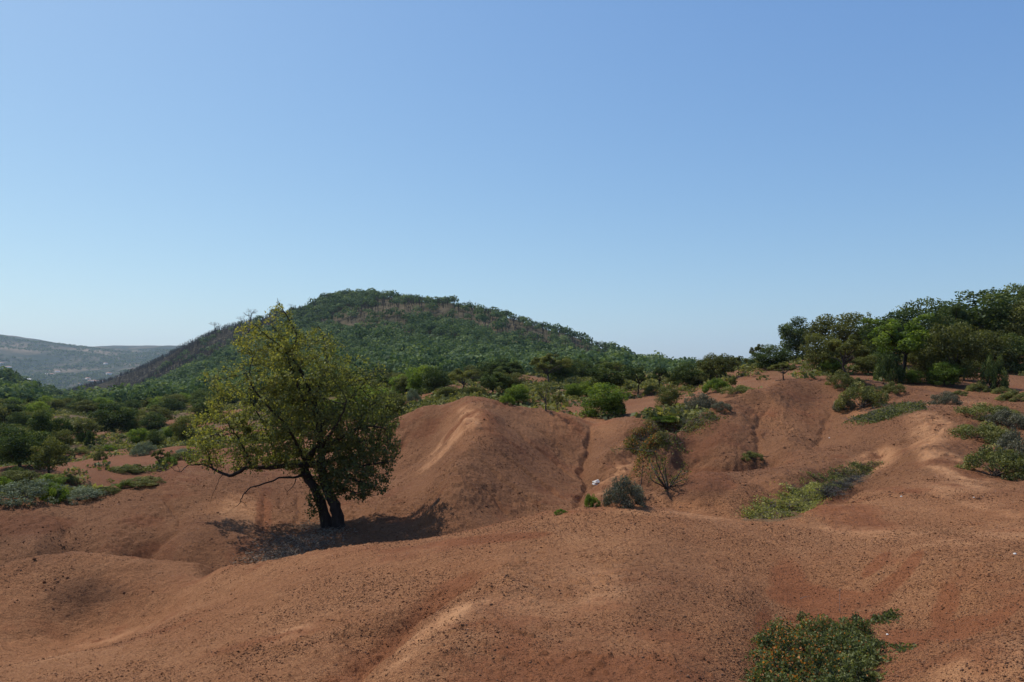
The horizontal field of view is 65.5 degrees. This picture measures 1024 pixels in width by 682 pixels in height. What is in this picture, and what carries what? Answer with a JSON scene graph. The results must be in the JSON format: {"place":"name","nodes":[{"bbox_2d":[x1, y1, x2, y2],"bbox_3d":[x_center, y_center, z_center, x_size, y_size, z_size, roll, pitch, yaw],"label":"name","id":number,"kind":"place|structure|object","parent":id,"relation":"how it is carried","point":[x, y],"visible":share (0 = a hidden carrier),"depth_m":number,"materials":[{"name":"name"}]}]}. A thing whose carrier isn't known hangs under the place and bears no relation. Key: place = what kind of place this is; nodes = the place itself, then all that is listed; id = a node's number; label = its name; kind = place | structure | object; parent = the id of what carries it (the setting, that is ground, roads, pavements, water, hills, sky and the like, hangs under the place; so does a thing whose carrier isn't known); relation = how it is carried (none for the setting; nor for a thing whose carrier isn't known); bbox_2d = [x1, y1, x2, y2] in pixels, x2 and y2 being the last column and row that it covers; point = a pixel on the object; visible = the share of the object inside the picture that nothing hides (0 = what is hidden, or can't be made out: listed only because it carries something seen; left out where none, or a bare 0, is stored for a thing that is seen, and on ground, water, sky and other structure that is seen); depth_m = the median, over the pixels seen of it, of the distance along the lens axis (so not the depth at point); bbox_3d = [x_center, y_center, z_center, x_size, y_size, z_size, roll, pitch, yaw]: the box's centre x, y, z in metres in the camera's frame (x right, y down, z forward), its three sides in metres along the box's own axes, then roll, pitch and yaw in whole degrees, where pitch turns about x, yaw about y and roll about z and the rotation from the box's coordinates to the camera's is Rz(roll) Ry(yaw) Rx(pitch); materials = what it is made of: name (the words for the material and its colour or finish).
{"place":"outdoors","nodes":[
{"label":"outdoors","id":0,"kind":"place"},
{"bbox_2d":[0,334,183,391],"bbox_3d":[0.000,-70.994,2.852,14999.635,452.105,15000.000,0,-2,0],"label":"hills","id":1,"kind":"structure","parent":0,"point":[21,354],"depth_m":3373.07,"materials":[{"name":"grey"}]},
{"bbox_2d":[0,335,171,390],"bbox_3d":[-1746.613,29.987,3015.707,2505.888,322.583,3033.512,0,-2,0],"label":"woodland","id":2,"kind":"object","parent":1,"relation":"on","point":[125,356],"visible":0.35,"depth_m":3313.21,"materials":[{"name":"plant"}]},
{"bbox_2d":[52,298,601,412],"bbox_3d":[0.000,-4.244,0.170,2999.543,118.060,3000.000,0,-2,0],"label":"hill","id":3,"kind":"structure","parent":0,"point":[436,312],"depth_m":541.59,"materials":[{"name":"green plant"}]},
{"bbox_2d":[57,291,606,396],"bbox_3d":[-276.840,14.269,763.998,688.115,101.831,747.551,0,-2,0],"label":"burnt woodland","id":4,"kind":"object","parent":3,"relation":"on","point":[172,351],"visible":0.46,"depth_m":678.71,"materials":[{"name":"green plant"}]},
{"bbox_2d":[0,288,761,404],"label":"hill woodland","id":5,"kind":"object","parent":3,"relation":"on","point":[395,349],"visible":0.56,"depth_m":395.06,"materials":[{"name":"green plant"}]},
{"bbox_2d":[0,355,1023,681],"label":"ground","id":6,"kind":"structure","parent":0,"point":[84,607],"depth_m":9.78,"materials":[{"name":"red soil"}]},
{"bbox_2d":[0,399,28,423],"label":"oak tree","id":7,"kind":"object","parent":6,"relation":"on","point":[11,407],"visible":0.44,"depth_m":111.80,"materials":[{"name":"green plant"}]},
{"bbox_2d":[6,411,31,426],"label":"oak tree","id":8,"kind":"object","parent":6,"relation":"on","point":[16,419],"visible":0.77,"depth_m":98.09,"materials":[{"name":"green plant"}]},
{"bbox_2d":[0,470,43,485],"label":"evergreen bush","id":9,"kind":"object","parent":6,"relation":"on","point":[22,476],"visible":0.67,"depth_m":40.43,"materials":[{"name":"green plant"}]},
{"bbox_2d":[0,426,54,467],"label":"oak tree","id":10,"kind":"object","parent":6,"relation":"on","point":[20,451],"visible":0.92,"depth_m":43.88,"materials":[{"name":"green plant"}]},
{"bbox_2d":[0,478,67,506],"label":"shrub","id":11,"kind":"object","parent":6,"relation":"on","point":[20,489],"visible":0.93,"depth_m":19.06,"materials":[{"name":"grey plant"}]},
{"bbox_2d":[25,401,53,419],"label":"pear tree","id":12,"kind":"object","parent":6,"relation":"on","point":[38,405],"visible":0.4,"depth_m":122.84,"materials":[{"name":"green plant"}]},
{"bbox_2d":[25,408,69,444],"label":"oak tree","id":13,"kind":"object","parent":6,"relation":"on","point":[43,421],"visible":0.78,"depth_m":67.52,"materials":[{"name":"green plant"}]},
{"bbox_2d":[30,437,70,472],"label":"tree","id":14,"kind":"object","parent":6,"relation":"on","point":[45,456],"visible":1,"depth_m":42.61,"materials":[{"name":"green plant"}]},
{"bbox_2d":[34,473,68,484],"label":"evergreen bush","id":15,"kind":"object","parent":6,"relation":"on","point":[58,479],"visible":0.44,"depth_m":40.42,"materials":[{"name":"green plant"}]},
{"bbox_2d":[39,482,70,503],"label":"shrub","id":16,"kind":"object","parent":6,"relation":"on","point":[51,490],"visible":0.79,"depth_m":19.40,"materials":[{"name":"green plant"}]},
{"bbox_2d":[46,429,76,455],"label":"evergreen bush","id":17,"kind":"object","parent":6,"relation":"on","point":[61,434],"visible":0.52,"depth_m":64.60,"materials":[{"name":"green plant"}]},
{"bbox_2d":[48,486,109,504],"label":"shrub","id":18,"kind":"object","parent":6,"relation":"on","point":[80,492],"visible":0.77,"depth_m":19.92,"materials":[{"name":"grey plant"}]},
{"bbox_2d":[71,399,99,412],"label":"olive tree","id":19,"kind":"object","parent":6,"relation":"on","point":[88,407],"visible":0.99,"depth_m":141.34,"materials":[{"name":"green plant"}]},
{"bbox_2d":[72,418,102,441],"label":"tree","id":20,"kind":"object","parent":6,"relation":"on","point":[79,428],"visible":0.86,"depth_m":84.62,"materials":[{"name":"green plant"}]},
{"bbox_2d":[86,402,139,434],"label":"oak tree","id":21,"kind":"object","parent":6,"relation":"on","point":[122,418],"visible":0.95,"depth_m":93.82,"materials":[{"name":"green plant"}]},
{"bbox_2d":[125,428,149,443],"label":"leafy bush","id":22,"kind":"object","parent":6,"relation":"on","point":[133,433],"visible":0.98,"depth_m":74.81,"materials":[{"name":"green plant"}]},
{"bbox_2d":[120,476,165,486],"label":"shrub","id":23,"kind":"object","parent":6,"relation":"on","point":[146,480],"visible":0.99,"depth_m":20.92,"materials":[{"name":"green plant"}]},
{"bbox_2d":[129,441,156,456],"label":"shrub","id":24,"kind":"object","parent":6,"relation":"on","point":[147,446],"visible":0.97,"depth_m":57.40,"materials":[{"name":"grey plant"}]},
{"bbox_2d":[137,411,168,431],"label":"oak tree","id":25,"kind":"object","parent":6,"relation":"on","point":[150,425],"visible":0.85,"depth_m":95.17,"materials":[{"name":"green plant"}]},
{"bbox_2d":[146,429,165,445],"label":"evergreen bush","id":26,"kind":"object","parent":6,"relation":"on","point":[155,438],"visible":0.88,"depth_m":74.41,"materials":[{"name":"green plant"}]},
{"bbox_2d":[157,398,185,411],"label":"oak tree","id":27,"kind":"object","parent":6,"relation":"on","point":[171,406],"visible":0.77,"depth_m":140.04,"materials":[{"name":"green plant"}]},
{"bbox_2d":[166,415,199,442],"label":"evergreen bush","id":28,"kind":"object","parent":6,"relation":"on","point":[180,425],"visible":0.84,"depth_m":73.69,"materials":[{"name":"green plant"}]},
{"bbox_2d":[192,397,222,415],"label":"oak tree","id":29,"kind":"object","parent":6,"relation":"on","point":[200,405],"visible":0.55,"depth_m":113.32,"materials":[{"name":"green plant"}]},
{"bbox_2d":[170,298,404,528],"bbox_3d":[-5.452,1.900,19.612,5.598,5.925,3.694,0,-2,0],"label":"pear tree","id":30,"kind":"object","parent":6,"relation":"on","point":[329,485],"visible":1,"depth_m":19.16,"materials":[{"name":"green plant"}]},
{"bbox_2d":[229,518,359,563],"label":"twig litter","id":31,"kind":"object","parent":6,"relation":"on","point":[296,548],"visible":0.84,"depth_m":17.68,"materials":[{"name":"wood"}]},
{"bbox_2d":[335,385,391,419],"bbox_3d":[-12.230,5.074,65.205,4.786,3.153,5.143,0,-2,-1],"label":"pear tree","id":32,"kind":"object","parent":6,"relation":"on","point":[384,390],"visible":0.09,"depth_m":64.82,"materials":[{"name":"green plant"}]},
{"bbox_2d":[367,391,408,416],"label":"olive tree","id":33,"kind":"object","parent":6,"relation":"on","point":[400,402],"visible":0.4,"depth_m":60.09,"materials":[{"name":"green plant"}]},
{"bbox_2d":[392,375,413,393],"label":"tree","id":34,"kind":"object","parent":6,"relation":"on","point":[403,381],"visible":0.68,"depth_m":84.11,"materials":[{"name":"green plant"}]},
{"bbox_2d":[404,365,434,391],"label":"pear tree","id":35,"kind":"object","parent":6,"relation":"on","point":[415,381],"visible":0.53,"depth_m":78.45,"materials":[{"name":"green plant"}]},
{"bbox_2d":[418,366,452,392],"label":"oak tree","id":36,"kind":"object","parent":6,"relation":"on","point":[439,380],"visible":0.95,"depth_m":73.90,"materials":[{"name":"green plant"}]},
{"bbox_2d":[448,368,477,388],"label":"pear tree","id":37,"kind":"object","parent":6,"relation":"on","point":[458,373],"visible":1,"depth_m":65.60,"materials":[{"name":"green plant"}]},
{"bbox_2d":[477,371,510,391],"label":"oak tree","id":38,"kind":"object","parent":6,"relation":"on","point":[493,383],"visible":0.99,"depth_m":59.12,"materials":[{"name":"green plant"}]},
{"bbox_2d":[476,358,514,381],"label":"oak tree","id":39,"kind":"object","parent":6,"relation":"on","point":[490,366],"visible":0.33,"depth_m":102.88,"materials":[{"name":"green plant"}]},
{"bbox_2d":[492,361,525,376],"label":"oak tree","id":40,"kind":"object","parent":6,"relation":"on","point":[510,366],"visible":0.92,"depth_m":95.36,"materials":[{"name":"green plant"}]},
{"bbox_2d":[0,376,1023,681],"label":"soil clods","id":41,"kind":"object","parent":6,"relation":"on","point":[920,628],"visible":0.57,"depth_m":7.12,"materials":[{"name":"brown soil"}]},
{"bbox_2d":[0,349,1023,497],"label":"ground scrub","id":42,"kind":"object","parent":6,"relation":"on","point":[534,386],"visible":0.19,"depth_m":60.21,"materials":[{"name":"green plant"}]},
{"bbox_2d":[497,372,526,392],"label":"evergreen bush","id":43,"kind":"object","parent":6,"relation":"on","point":[515,380],"visible":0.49,"depth_m":60.31,"materials":[{"name":"green plant"}]},
{"bbox_2d":[504,384,531,403],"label":"evergreen bush","id":44,"kind":"object","parent":6,"relation":"on","point":[516,396],"visible":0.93,"depth_m":53.11,"materials":[{"name":"green plant"}]},
{"bbox_2d":[529,353,572,381],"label":"pear tree","id":45,"kind":"object","parent":6,"relation":"on","point":[543,366],"visible":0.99,"depth_m":87.64,"materials":[{"name":"green plant"}]},
{"bbox_2d":[545,356,578,379],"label":"oak tree","id":46,"kind":"object","parent":6,"relation":"on","point":[564,372],"visible":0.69,"depth_m":90.75,"materials":[{"name":"green plant"}]},
{"bbox_2d":[564,383,583,396],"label":"evergreen bush","id":47,"kind":"object","parent":6,"relation":"on","point":[573,390],"visible":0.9,"depth_m":60.10,"materials":[{"name":"green plant"}]},
{"bbox_2d":[579,382,631,415],"bbox_3d":[5.227,3.312,44.445,2.853,2.033,2.655,-2,-3,44],"label":"bush","id":48,"kind":"object","parent":6,"relation":"on","point":[606,402],"visible":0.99,"depth_m":44.12,"materials":[{"name":"green plant"}]},
{"bbox_2d":[585,361,635,394],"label":"oak tree","id":49,"kind":"object","parent":6,"relation":"on","point":[601,373],"visible":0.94,"depth_m":59.22,"materials":[{"name":"green plant"}]},
{"bbox_2d":[602,474,646,508],"bbox_3d":[1.384,1.847,9.698,0.568,0.472,0.564,0,-2,-11],"label":"cushion shrub","id":50,"kind":"object","parent":6,"relation":"on","point":[632,490],"visible":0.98,"depth_m":9.61,"materials":[{"name":"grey plant"}]},
{"bbox_2d":[627,366,650,393],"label":"tree","id":51,"kind":"object","parent":6,"relation":"on","point":[640,376],"visible":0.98,"depth_m":59.48,"materials":[{"name":"green plant"}]},
{"bbox_2d":[618,422,683,479],"bbox_3d":[4.016,3.089,23.738,1.864,1.357,8.533,0,-2,10],"label":"scrub patch","id":52,"kind":"object","parent":6,"relation":"on","point":[657,437],"visible":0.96,"depth_m":20.49,"materials":[{"name":"green plant"}]},
{"bbox_2d":[611,444,690,490],"bbox_3d":[2.538,2.294,14.409,1.514,0.820,0.702,0,-2,0],"label":"thorn shrub","id":53,"kind":"object","parent":6,"relation":"on","point":[665,486],"visible":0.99,"depth_m":14.35,"materials":[{"name":"brown plant"}]},
{"bbox_2d":[654,387,682,407],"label":"evergreen bush","id":54,"kind":"object","parent":6,"relation":"on","point":[664,398],"visible":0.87,"depth_m":41.66,"materials":[{"name":"green plant"}]},
{"bbox_2d":[640,408,730,462],"bbox_3d":[6.149,3.041,29.582,3.018,1.729,20.212,0,-2,12],"label":"scrub patch","id":55,"kind":"object","parent":6,"relation":"on","point":[709,418],"visible":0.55,"depth_m":22.12,"materials":[{"name":"green plant"}]},
{"bbox_2d":[667,361,704,385],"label":"evergreen bush","id":56,"kind":"object","parent":6,"relation":"on","point":[683,373],"visible":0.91,"depth_m":60.17,"materials":[{"name":"green plant"}]},
{"bbox_2d":[680,392,717,411],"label":"cushion shrub","id":57,"kind":"object","parent":6,"relation":"on","point":[703,400],"visible":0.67,"depth_m":37.02,"materials":[{"name":"grey plant"}]},
{"bbox_2d":[695,352,720,376],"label":"tree","id":58,"kind":"object","parent":6,"relation":"on","point":[707,367],"visible":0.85,"depth_m":59.01,"materials":[{"name":"green plant"}]},
{"bbox_2d":[701,378,731,392],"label":"shrub","id":59,"kind":"object","parent":6,"relation":"on","point":[714,384],"visible":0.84,"depth_m":42.16,"materials":[{"name":"green plant"}]},
{"bbox_2d":[712,353,740,375],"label":"tree","id":60,"kind":"object","parent":6,"relation":"on","point":[720,362],"visible":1,"depth_m":54.74,"materials":[{"name":"green plant"}]},
{"bbox_2d":[719,384,755,393],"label":"shrub","id":61,"kind":"object","parent":6,"relation":"on","point":[740,388],"visible":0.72,"depth_m":39.25,"materials":[{"name":"green plant"}]},
{"bbox_2d":[751,344,792,368],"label":"tree","id":62,"kind":"object","parent":6,"relation":"on","point":[765,358],"visible":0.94,"depth_m":55.96,"materials":[{"name":"green plant"}]},
{"bbox_2d":[767,362,796,379],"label":"tree","id":63,"kind":"object","parent":6,"relation":"on","point":[779,365],"visible":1,"depth_m":41.72,"materials":[{"name":"green plant"}]},
{"bbox_2d":[730,476,834,518],"bbox_3d":[4.869,2.791,13.736,1.304,0.615,3.252,-2,-3,35],"label":"scrub patch","id":64,"kind":"object","parent":6,"relation":"on","point":[807,504],"visible":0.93,"depth_m":13.73,"materials":[{"name":"green plant"}]},
{"bbox_2d":[777,316,815,358],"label":"oak tree","id":65,"kind":"object","parent":6,"relation":"on","point":[792,336],"visible":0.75,"depth_m":101.69,"materials":[{"name":"green plant"}]},
{"bbox_2d":[729,608,900,681],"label":"creeping shrub","id":66,"kind":"object","parent":6,"relation":"on","point":[811,652],"visible":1,"depth_m":5.18,"materials":[{"name":"green plant"}]},
{"bbox_2d":[799,332,843,373],"bbox_3d":[18.615,0.849,47.755,2.952,2.761,2.930,2,-3,-44],"label":"oak tree","id":67,"kind":"object","parent":6,"relation":"on","point":[814,353],"visible":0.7,"depth_m":47.53,"materials":[{"name":"green plant"}]},
{"bbox_2d":[817,357,848,373],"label":"evergreen bush","id":68,"kind":"object","parent":6,"relation":"on","point":[836,365],"visible":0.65,"depth_m":46.70,"materials":[{"name":"green plant"}]},
{"bbox_2d":[803,312,875,359],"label":"oak tree","id":69,"kind":"object","parent":6,"relation":"on","point":[842,328],"visible":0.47,"depth_m":73.01,"materials":[{"name":"green plant"}]},
{"bbox_2d":[792,460,888,491],"bbox_3d":[6.532,2.678,15.996,1.285,0.340,3.956,-2,-3,35],"label":"scrub patch","id":70,"kind":"object","parent":6,"relation":"on","point":[837,476],"visible":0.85,"depth_m":16.46,"materials":[{"name":"green plant"}]},
{"bbox_2d":[825,369,856,389],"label":"cushion shrub","id":71,"kind":"object","parent":6,"relation":"on","point":[846,380],"visible":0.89,"depth_m":26.02,"materials":[{"name":"green plant"}]},
{"bbox_2d":[813,473,869,501],"bbox_3d":[6.236,2.724,14.916,0.796,0.325,2.650,-2,-3,35],"label":"dry scrub","id":72,"kind":"object","parent":6,"relation":"on","point":[827,489],"visible":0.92,"depth_m":14.52,"materials":[{"name":"grey plant"}]},
{"bbox_2d":[819,334,870,375],"bbox_3d":[11.487,0.619,27.417,1.583,1.702,1.808,0,-2,-2],"label":"leaning tree","id":73,"kind":"object","parent":6,"relation":"on","point":[851,344],"visible":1,"depth_m":27.27,"materials":[{"name":"green plant"}]},
{"bbox_2d":[834,381,890,409],"bbox_3d":[10.358,1.638,23.542,1.579,0.943,1.453,-2,-3,33],"label":"cushion shrub","id":74,"kind":"object","parent":6,"relation":"on","point":[871,395],"visible":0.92,"depth_m":23.34,"materials":[{"name":"green plant"}]},
{"bbox_2d":[850,355,878,372],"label":"evergreen bush","id":75,"kind":"object","parent":6,"relation":"on","point":[863,365],"visible":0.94,"depth_m":46.90,"materials":[{"name":"green plant"}]},
{"bbox_2d":[860,607,903,625],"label":"runner shoot","id":76,"kind":"object","parent":6,"relation":"on","point":[887,615],"visible":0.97,"depth_m":6.04,"materials":[{"name":"green plant"}]},
{"bbox_2d":[854,310,919,361],"bbox_3d":[29.423,-0.147,62.521,5.098,4.598,4.941,1,-2,-17],"label":"oak tree","id":77,"kind":"object","parent":6,"relation":"on","point":[868,329],"visible":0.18,"depth_m":62.09,"materials":[{"name":"green plant"}]},
{"bbox_2d":[839,399,937,425],"bbox_3d":[10.423,1.961,21.366,3.826,0.794,2.445,1,-3,-28],"label":"scrub patch","id":78,"kind":"object","parent":6,"relation":"on","point":[875,415],"visible":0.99,"depth_m":20.81,"materials":[{"name":"green plant"}]},
{"bbox_2d":[873,352,905,383],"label":"evergreen bush","id":79,"kind":"object","parent":6,"relation":"on","point":[887,367],"visible":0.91,"depth_m":40.43,"materials":[{"name":"green plant"}]},
{"bbox_2d":[882,381,906,393],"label":"cushion shrub","id":80,"kind":"object","parent":6,"relation":"on","point":[890,387],"visible":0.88,"depth_m":25.48,"materials":[{"name":"green plant"}]},
{"bbox_2d":[861,312,934,376],"bbox_3d":[20.256,0.491,41.939,3.560,3.679,4.239,-1,-3,27],"label":"pear tree","id":81,"kind":"object","parent":6,"relation":"on","point":[907,342],"visible":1,"depth_m":41.36,"materials":[{"name":"green plant"}]},
{"bbox_2d":[903,370,924,383],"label":"shrub","id":82,"kind":"object","parent":6,"relation":"on","point":[914,378],"visible":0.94,"depth_m":40.17,"materials":[{"name":"green plant"}]},
{"bbox_2d":[899,347,942,380],"bbox_3d":[22.210,1.242,42.808,2.542,2.028,2.522,0,-2,-2],"label":"evergreen bush","id":83,"kind":"object","parent":6,"relation":"on","point":[915,357],"visible":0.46,"depth_m":42.67,"materials":[{"name":"green plant"}]},
{"bbox_2d":[893,296,961,364],"bbox_3d":[32.792,-0.619,63.857,5.726,5.903,5.520,1,-2,-14],"label":"oak tree","id":84,"kind":"object","parent":6,"relation":"on","point":[927,321],"visible":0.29,"depth_m":62.77,"materials":[{"name":"green plant"}]},
{"bbox_2d":[924,361,966,385],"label":"evergreen bush","id":85,"kind":"object","parent":6,"relation":"on","point":[944,378],"visible":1,"depth_m":39.50,"materials":[{"name":"green plant"}]},
{"bbox_2d":[929,390,962,404],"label":"cushion shrub","id":86,"kind":"object","parent":6,"relation":"on","point":[947,398],"visible":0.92,"depth_m":21.82,"materials":[{"name":"grey plant"}]},
{"bbox_2d":[932,302,972,329],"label":"tree","id":87,"kind":"object","parent":6,"relation":"on","point":[956,311],"visible":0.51,"depth_m":69.71,"materials":[{"name":"green plant"}]},
{"bbox_2d":[920,321,992,384],"bbox_3d":[22.397,0.716,40.463,3.358,3.475,3.383,-1,-2,20],"label":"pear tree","id":88,"kind":"object","parent":6,"relation":"on","point":[939,349],"visible":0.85,"depth_m":39.99,"materials":[{"name":"green plant"}]},
{"bbox_2d":[933,287,1023,342],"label":"oak tree","id":89,"kind":"object","parent":6,"relation":"on","point":[988,300],"visible":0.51,"depth_m":72.80,"materials":[{"name":"green plant"}]},
{"bbox_2d":[946,421,1015,443],"bbox_3d":[10.051,1.924,16.838,1.453,0.470,1.337,2,-3,-38],"label":"cushion shrub","id":90,"kind":"object","parent":6,"relation":"on","point":[991,432],"visible":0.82,"depth_m":16.61,"materials":[{"name":"green plant"}]},
{"bbox_2d":[951,329,1023,372],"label":"oak tree","id":91,"kind":"object","parent":6,"relation":"on","point":[992,337],"visible":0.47,"depth_m":56.51,"materials":[{"name":"green plant"}]},
{"bbox_2d":[953,402,1023,421],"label":"cushion shrub","id":92,"kind":"object","parent":6,"relation":"on","point":[984,409],"visible":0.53,"depth_m":18.97,"materials":[{"name":"green plant"}]},
{"bbox_2d":[954,443,1023,480],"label":"cushion shrub","id":93,"kind":"object","parent":6,"relation":"on","point":[1006,462],"visible":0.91,"depth_m":13.49,"materials":[{"name":"green plant"}]},
{"bbox_2d":[977,353,1009,389],"bbox_3d":[23.284,1.696,38.483,1.358,2.347,1.394,2,-3,-40],"label":"evergreen bush","id":94,"kind":"object","parent":6,"relation":"on","point":[990,370],"visible":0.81,"depth_m":38.32,"materials":[{"name":"green plant"}]},
{"bbox_2d":[973,283,1023,348],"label":"oak tree","id":95,"kind":"object","parent":6,"relation":"on","point":[1019,291],"visible":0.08,"depth_m":74.67,"materials":[{"name":"green plant"}]},
{"bbox_2d":[983,408,1023,428],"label":"cushion shrub","id":96,"kind":"object","parent":6,"relation":"on","point":[1003,412],"visible":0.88,"depth_m":18.15,"materials":[{"name":"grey plant"}]},
{"bbox_2d":[985,333,1023,370],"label":"oak tree","id":97,"kind":"object","parent":6,"relation":"on","point":[1019,359],"visible":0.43,"depth_m":56.94,"materials":[{"name":"green plant"}]},
{"bbox_2d":[994,427,1023,456],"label":"cushion shrub","id":98,"kind":"object","parent":6,"relation":"on","point":[1010,439],"visible":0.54,"depth_m":14.78,"materials":[{"name":"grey plant"}]},
{"bbox_2d":[995,389,1023,401],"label":"cushion shrub","id":99,"kind":"object","parent":6,"relation":"on","point":[1011,396],"visible":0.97,"depth_m":22.75,"materials":[{"name":"green plant"}]},
{"bbox_2d":[999,298,1023,346],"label":"oak tree","id":100,"kind":"object","parent":6,"relation":"on","point":[1019,329],"visible":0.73,"depth_m":70.09,"materials":[{"name":"green plant"}]},
{"bbox_2d":[0,0,1023,362],"label":"sky","id":101,"kind":"structure","parent":0,"point":[676,178],"materials":[{"name":"blue"}]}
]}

